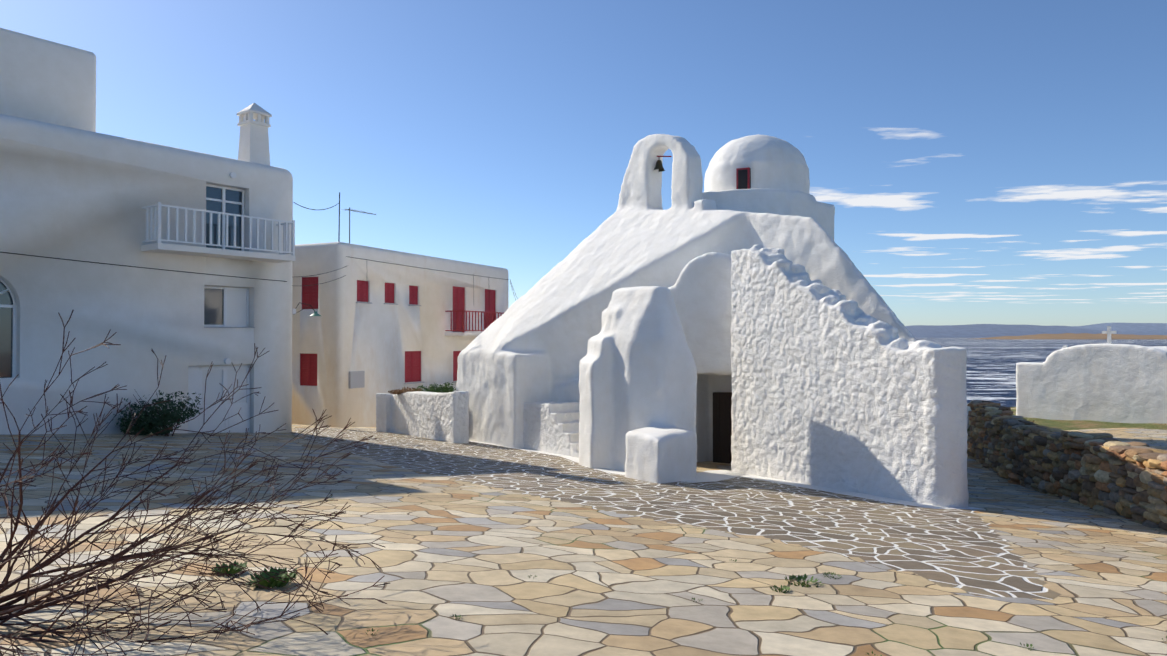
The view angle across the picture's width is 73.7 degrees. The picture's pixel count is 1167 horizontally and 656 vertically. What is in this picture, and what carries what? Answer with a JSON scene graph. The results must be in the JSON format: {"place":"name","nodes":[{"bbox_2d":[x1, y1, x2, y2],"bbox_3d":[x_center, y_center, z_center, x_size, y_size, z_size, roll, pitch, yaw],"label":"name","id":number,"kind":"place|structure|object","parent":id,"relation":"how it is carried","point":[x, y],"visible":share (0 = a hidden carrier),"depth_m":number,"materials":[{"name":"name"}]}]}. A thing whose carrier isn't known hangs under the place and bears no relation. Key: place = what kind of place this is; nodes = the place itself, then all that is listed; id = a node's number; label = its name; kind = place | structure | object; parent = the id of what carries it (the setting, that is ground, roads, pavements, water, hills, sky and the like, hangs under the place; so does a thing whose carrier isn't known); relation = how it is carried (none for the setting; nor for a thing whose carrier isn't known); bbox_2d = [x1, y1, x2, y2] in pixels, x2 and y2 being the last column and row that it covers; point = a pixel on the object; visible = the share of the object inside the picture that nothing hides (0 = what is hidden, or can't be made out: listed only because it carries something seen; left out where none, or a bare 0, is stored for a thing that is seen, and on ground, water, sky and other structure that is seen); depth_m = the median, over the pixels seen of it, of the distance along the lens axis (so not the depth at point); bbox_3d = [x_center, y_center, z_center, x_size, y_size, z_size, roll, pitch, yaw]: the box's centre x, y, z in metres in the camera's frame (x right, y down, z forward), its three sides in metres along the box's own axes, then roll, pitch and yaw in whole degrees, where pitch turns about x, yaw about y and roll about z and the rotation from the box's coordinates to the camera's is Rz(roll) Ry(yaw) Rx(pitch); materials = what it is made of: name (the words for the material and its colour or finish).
{"place":"outdoors","nodes":[
{"label":"outdoors","id":0,"kind":"place"},
{"bbox_2d":[0,408,1166,655],"bbox_3d":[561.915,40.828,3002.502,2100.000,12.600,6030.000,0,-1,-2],"label":"terrain","id":1,"kind":"structure","parent":0,"point":[474,534],"depth_m":7.97,"materials":[{"name":"beige stone"}]},
{"bbox_2d":[0,114,292,434],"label":"house walls","id":2,"kind":"structure","parent":1,"relation":"on","point":[70,193],"depth_m":20.44,"materials":[{"name":"white paint"}]},
{"bbox_2d":[0,28,95,131],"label":"rooftop block","id":3,"kind":"structure","parent":2,"relation":"on","point":[46,81],"depth_m":21.05,"materials":[{"name":"white paint"}]},
{"bbox_2d":[0,172,294,432],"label":"house joinery","id":4,"kind":"object","parent":2,"relation":"attached to","point":[226,307],"visible":0.96,"depth_m":22.67,"materials":[{"name":"white wood"}]},
{"bbox_2d":[237,103,271,165],"bbox_3d":[-10.289,-5.897,24.301,0.740,2.300,0.740,0,-1,37],"label":"house chimney","id":5,"kind":"object","parent":2,"relation":"on","point":[254,142],"visible":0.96,"depth_m":24.09,"materials":[{"name":"white paint"}]},
{"bbox_2d":[112,389,202,435],"bbox_3d":[-11.287,2.235,20.424,2.264,1.234,1.790,0,-1,-2],"label":"dark evergreen shrub","id":6,"kind":"object","parent":1,"relation":"on","point":[155,421],"visible":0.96,"depth_m":20.22,"materials":[{"name":"green plant"}]},
{"bbox_2d":[0,310,389,655],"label":"bare bush branches","id":7,"kind":"object","parent":1,"relation":"on","point":[8,608],"visible":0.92,"depth_m":5.26,"materials":[{"name":"brown plant"}]},
{"bbox_2d":[292,242,507,427],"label":"house walls","id":8,"kind":"structure","parent":1,"relation":"on","point":[343,335],"depth_m":30.14,"materials":[{"name":"white paint"}]},
{"bbox_2d":[0,192,516,299],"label":"roof aerial and cables","id":9,"kind":"object","parent":8,"relation":"attached to","point":[355,210],"visible":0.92,"depth_m":26.57,"materials":[{"name":"black plastic"}]},
{"bbox_2d":[292,302,320,315],"bbox_3d":[-8.976,-0.606,25.172,0.400,0.426,1.105,0,-1,37],"label":"street lamp","id":10,"kind":"object","parent":8,"relation":"attached to","point":[315,313],"visible":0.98,"depth_m":25.21,"materials":[{"name":"white metal"}]},
{"bbox_2d":[300,277,503,388],"bbox_3d":[-6.425,0.240,34.096,1.995,4.432,12.614,0,-1,33],"label":"house joinery","id":11,"kind":"object","parent":8,"relation":"attached to","point":[308,369],"visible":0.69,"depth_m":32.41,"materials":[{"name":"red wood"}]},
{"bbox_2d":[388,432,980,508],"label":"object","id":12,"kind":"object","parent":1,"relation":"on","point":[711,475],"depth_m":16.84,"materials":[{"name":"white paint"}]},
{"bbox_2d":[376,391,468,442],"bbox_3d":[-5.292,3.112,25.890,1.022,2.311,5.289,1,-1,-42],"label":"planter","id":13,"kind":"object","parent":12,"relation":"on","point":[440,416],"depth_m":25.17,"materials":[{"name":"white paint"}]},
{"bbox_2d":[388,382,455,393],"bbox_3d":[-5.591,2.093,26.964,2.353,0.459,0.893,0,-1,-2],"label":"shrub planter","id":14,"kind":"object","parent":13,"relation":"on","point":[441,389],"visible":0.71,"depth_m":26.86,"materials":[{"name":"green plant"}]},
{"bbox_2d":[456,134,915,483],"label":"church","id":15,"kind":"structure","parent":1,"relation":"on","point":[616,325],"depth_m":22.00,"materials":[{"name":"white paint"}]},
{"bbox_2d":[523,401,579,457],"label":"stone steps","id":16,"kind":"structure","parent":15,"relation":"on","point":[551,427],"depth_m":21.87,"materials":[{"name":"white paint"}]},
{"bbox_2d":[654,156,671,171],"bbox_3d":[2.401,-5.265,24.694,0.365,0.631,1.103,0,-1,-18],"label":"church bell","id":17,"kind":"object","parent":15,"relation":"hanging from","point":[659,165],"visible":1,"depth_m":24.60,"materials":[{"name":"metal"}]},
{"bbox_2d":[713,392,731,463],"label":"church door","id":18,"kind":"structure","parent":15,"relation":"in","point":[722,422],"depth_m":21.57,"materials":[{"name":"brown wood"}]},
{"bbox_2d":[736,167,750,188],"bbox_3d":[5.146,-4.658,24.954,0.420,0.897,0.350,0,-1,25],"label":"dome window","id":19,"kind":"structure","parent":15,"relation":"in","point":[743,178],"depth_m":24.80,"materials":[{"name":"red wood"}]},
{"bbox_2d":[212,420,1166,655],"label":"weeds","id":20,"kind":"object","parent":1,"relation":"on","point":[273,582],"visible":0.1,"depth_m":6.42,"materials":[{"name":"green plant"}]},
{"bbox_2d":[731,245,968,507],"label":"church wall","id":21,"kind":"structure","parent":1,"relation":"on","point":[833,388],"depth_m":16.16,"materials":[{"name":"white paint"}]},
{"bbox_2d":[967,403,971,428],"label":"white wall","id":22,"kind":"structure","parent":1,"relation":"on","point":[968,409],"depth_m":27.51,"materials":[{"name":"white paint"}]},
{"bbox_2d":[967,400,1166,530],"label":"dry stone wall","id":23,"kind":"structure","parent":1,"relation":"on","point":[1107,473],"depth_m":16.12,"materials":[{"name":"brown stone"}]},
{"bbox_2d":[967,407,1166,436],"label":"bank grass","id":24,"kind":"structure","parent":1,"relation":"on","point":[1073,424],"depth_m":24.45,"materials":[{"name":"green plant"}]},
{"bbox_2d":[1016,343,1166,423],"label":"small vaulted chapel","id":25,"kind":"object","parent":1,"relation":"on","point":[1120,383],"visible":0.46,"depth_m":25.33,"materials":[{"name":"white paint"}]},
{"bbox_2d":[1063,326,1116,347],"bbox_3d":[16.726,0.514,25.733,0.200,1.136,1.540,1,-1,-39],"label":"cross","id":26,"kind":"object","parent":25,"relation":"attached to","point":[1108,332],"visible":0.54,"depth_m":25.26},
{"bbox_2d":[0,0,1166,325],"label":"sky","id":27,"kind":"structure","parent":0,"point":[496,133],"materials":[{"name":"blue"}]},
{"bbox_2d":[809,128,1166,302],"bbox_3d":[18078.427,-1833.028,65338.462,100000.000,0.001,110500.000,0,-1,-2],"label":"cloud","id":28,"kind":"structure","parent":0,"point":[903,202],"depth_m":19694.12,"materials":[{"name":"white"}]},
{"bbox_2d":[905,324,1154,337],"bbox_3d":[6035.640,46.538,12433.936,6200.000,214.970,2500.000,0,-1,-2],"label":"island hills","id":29,"kind":"structure","parent":0,"point":[961,331],"depth_m":11735.85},
{"bbox_2d":[914,338,1166,406],"bbox_3d":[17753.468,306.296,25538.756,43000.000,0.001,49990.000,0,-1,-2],"label":"sea water","id":30,"kind":"structure","parent":0,"point":[991,370],"depth_m":305.33,"materials":[{"name":"blue liquid"}]},
{"bbox_2d":[976,333,1166,338],"bbox_3d":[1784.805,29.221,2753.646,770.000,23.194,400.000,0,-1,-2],"label":"island headland","id":31,"kind":"structure","parent":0,"point":[1080,336],"depth_m":2643.88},
{"bbox_2d":[1070,323,1166,334],"bbox_3d":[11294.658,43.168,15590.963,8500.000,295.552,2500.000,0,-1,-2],"label":"island hills","id":32,"kind":"structure","parent":0,"point":[1154,328],"depth_m":15019.80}
]}

